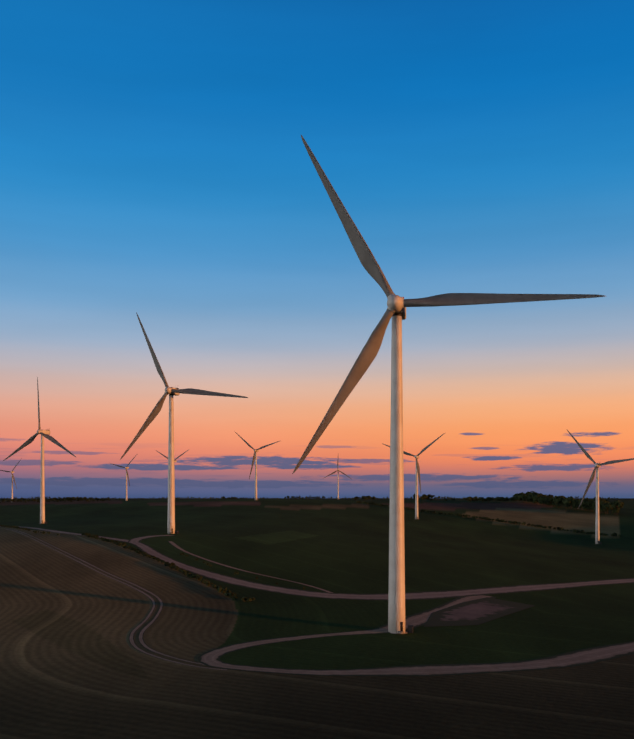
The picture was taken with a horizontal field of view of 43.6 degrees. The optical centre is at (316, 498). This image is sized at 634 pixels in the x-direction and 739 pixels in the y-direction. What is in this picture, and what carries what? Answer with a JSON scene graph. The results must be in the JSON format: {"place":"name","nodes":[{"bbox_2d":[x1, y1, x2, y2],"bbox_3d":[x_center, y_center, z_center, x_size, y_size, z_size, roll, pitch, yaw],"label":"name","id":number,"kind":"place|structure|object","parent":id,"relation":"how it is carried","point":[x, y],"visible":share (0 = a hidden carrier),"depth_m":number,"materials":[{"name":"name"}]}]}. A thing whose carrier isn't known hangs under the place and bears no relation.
{"place":"outdoors","nodes":[
{"label":"outdoors","id":0,"kind":"place"},
{"bbox_2d":[0,498,633,738],"bbox_3d":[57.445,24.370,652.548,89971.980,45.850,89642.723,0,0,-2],"label":"terrain","id":1,"kind":"structure","parent":0,"point":[75,663],"depth_m":205.06,"materials":[{"name":"green plant"}]},
{"bbox_2d":[0,458,21,501],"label":"wind turbine","id":2,"kind":"object","parent":1,"relation":"on","point":[12,472],"visible":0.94,"depth_m":2089.65,"materials":[{"name":"white paint"}]},
{"bbox_2d":[2,498,38,500],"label":"tree belt","id":3,"kind":"object","parent":1,"relation":"on","point":[15,499],"visible":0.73,"depth_m":2249.65,"materials":[{"name":"green plant"}]},
{"bbox_2d":[3,377,75,523],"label":"wind turbine","id":4,"kind":"object","parent":1,"relation":"on","point":[45,433],"visible":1,"depth_m":691.69,"materials":[{"name":"white paint"}]},
{"bbox_2d":[0,497,109,502],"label":"tree belt","id":5,"kind":"object","parent":1,"relation":"on","point":[70,499],"visible":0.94,"depth_m":1993.14,"materials":[{"name":"green plant"}]},
{"bbox_2d":[37,497,120,499],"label":"tree belt","id":6,"kind":"object","parent":1,"relation":"on","point":[84,497],"visible":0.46,"depth_m":2366.97,"materials":[{"name":"green plant"}]},
{"bbox_2d":[110,457,134,500],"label":"wind turbine","id":7,"kind":"object","parent":1,"relation":"on","point":[126,467],"visible":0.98,"depth_m":1902.53,"materials":[{"name":"white paint"}]},
{"bbox_2d":[1,496,303,498],"bbox_3d":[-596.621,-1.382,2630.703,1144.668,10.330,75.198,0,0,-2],"label":"tree belt","id":8,"kind":"object","parent":1,"relation":"on","point":[146,498],"visible":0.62,"depth_m":2634.38,"materials":[{"name":"green plant"}]},
{"bbox_2d":[157,450,187,483],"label":"wind turbine","id":9,"kind":"object","parent":1,"relation":"on","point":[174,461],"visible":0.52,"depth_m":1625.35,"materials":[{"name":"white paint"}]},
{"bbox_2d":[121,312,247,533],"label":"wind turbine","id":10,"kind":"object","parent":1,"relation":"on","point":[171,392],"visible":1,"depth_m":444.16,"materials":[{"name":"white paint"}]},
{"bbox_2d":[222,496,267,498],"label":"tree belt","id":11,"kind":"object","parent":1,"relation":"on","point":[223,497],"visible":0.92,"depth_m":2302.72,"materials":[{"name":"green plant"}]},
{"bbox_2d":[235,432,278,499],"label":"wind turbine","id":12,"kind":"object","parent":1,"relation":"on","point":[255,454],"visible":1,"depth_m":1279.56,"materials":[{"name":"white paint"}]},
{"bbox_2d":[284,495,324,498],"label":"tree belt","id":13,"kind":"object","parent":1,"relation":"on","point":[299,497],"visible":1,"depth_m":2029.54,"materials":[{"name":"green plant"}]},
{"bbox_2d":[7,529,633,675],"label":"dirt tracks","id":14,"kind":"object","parent":1,"relation":"on","point":[211,658],"visible":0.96,"depth_m":166.57},
{"bbox_2d":[324,461,349,498],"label":"wind turbine","id":15,"kind":"object","parent":1,"relation":"on","point":[338,480],"visible":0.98,"depth_m":2181.60,"materials":[{"name":"white paint"}]},
{"bbox_2d":[382,433,444,518],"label":"wind turbine","id":16,"kind":"object","parent":1,"relation":"on","point":[416,480],"visible":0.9,"depth_m":1014.88,"materials":[{"name":"white paint"}]},
{"bbox_2d":[292,135,604,633],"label":"wind turbine","id":17,"kind":"object","parent":1,"relation":"on","point":[397,305],"visible":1,"depth_m":193.36,"materials":[{"name":"white paint"}]},
{"bbox_2d":[432,497,495,498],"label":"tree belt","id":18,"kind":"object","parent":1,"relation":"on","point":[451,498],"visible":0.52,"depth_m":2344.78,"materials":[{"name":"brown plant"}]},
{"bbox_2d":[328,496,616,498],"bbox_3d":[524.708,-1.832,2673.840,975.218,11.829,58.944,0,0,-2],"label":"tree belt","id":19,"kind":"object","parent":1,"relation":"on","point":[472,497],"visible":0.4,"depth_m":2671.75,"materials":[{"name":"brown plant"}]},
{"bbox_2d":[424,597,534,626],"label":"crane pad","id":20,"kind":"object","parent":1,"relation":"on","point":[479,611],"visible":1,"depth_m":231.75,"materials":[{"name":"grey gravel"}]},
{"bbox_2d":[525,491,535,498],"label":"tree","id":21,"kind":"object","parent":1,"relation":"on","point":[528,494],"visible":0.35,"depth_m":1528.85,"materials":[{"name":"green plant"}]},
{"bbox_2d":[534,493,546,504],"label":"tree","id":22,"kind":"object","parent":1,"relation":"on","point":[537,496],"visible":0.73,"depth_m":1469.69,"materials":[{"name":"green plant"}]},
{"bbox_2d":[553,496,564,502],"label":"tree","id":23,"kind":"object","parent":1,"relation":"on","point":[558,499],"visible":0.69,"depth_m":1368.79,"materials":[{"name":"green plant"}]},
{"bbox_2d":[565,496,574,508],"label":"tree","id":24,"kind":"object","parent":1,"relation":"on","point":[571,498],"visible":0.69,"depth_m":1336.71,"materials":[{"name":"green plant"}]},
{"bbox_2d":[578,498,588,510],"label":"tree","id":25,"kind":"object","parent":1,"relation":"on","point":[584,501],"visible":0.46,"depth_m":1272.55,"materials":[{"name":"green plant"}]},
{"bbox_2d":[567,430,633,543],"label":"wind turbine","id":26,"kind":"object","parent":1,"relation":"on","point":[597,531],"visible":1,"depth_m":806.33,"materials":[{"name":"white paint"}]},
{"bbox_2d":[593,499,609,512],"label":"tree","id":27,"kind":"object","parent":1,"relation":"on","point":[601,502],"visible":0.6,"depth_m":1216.54,"materials":[{"name":"green plant"}]},
{"bbox_2d":[601,503,612,513],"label":"tree","id":28,"kind":"object","parent":1,"relation":"on","point":[607,506],"visible":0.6,"depth_m":1193.64,"materials":[{"name":"green plant"}]},
{"bbox_2d":[608,500,623,514],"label":"tree","id":29,"kind":"object","parent":1,"relation":"on","point":[616,504],"visible":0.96,"depth_m":1170.74,"materials":[{"name":"green plant"}]},
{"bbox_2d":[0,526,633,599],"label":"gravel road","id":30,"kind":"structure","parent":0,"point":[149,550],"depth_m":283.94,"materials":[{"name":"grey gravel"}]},
{"bbox_2d":[0,0,633,497],"label":"sky","id":31,"kind":"structure","parent":0,"point":[156,164],"materials":[{"name":"blue"}]}
]}

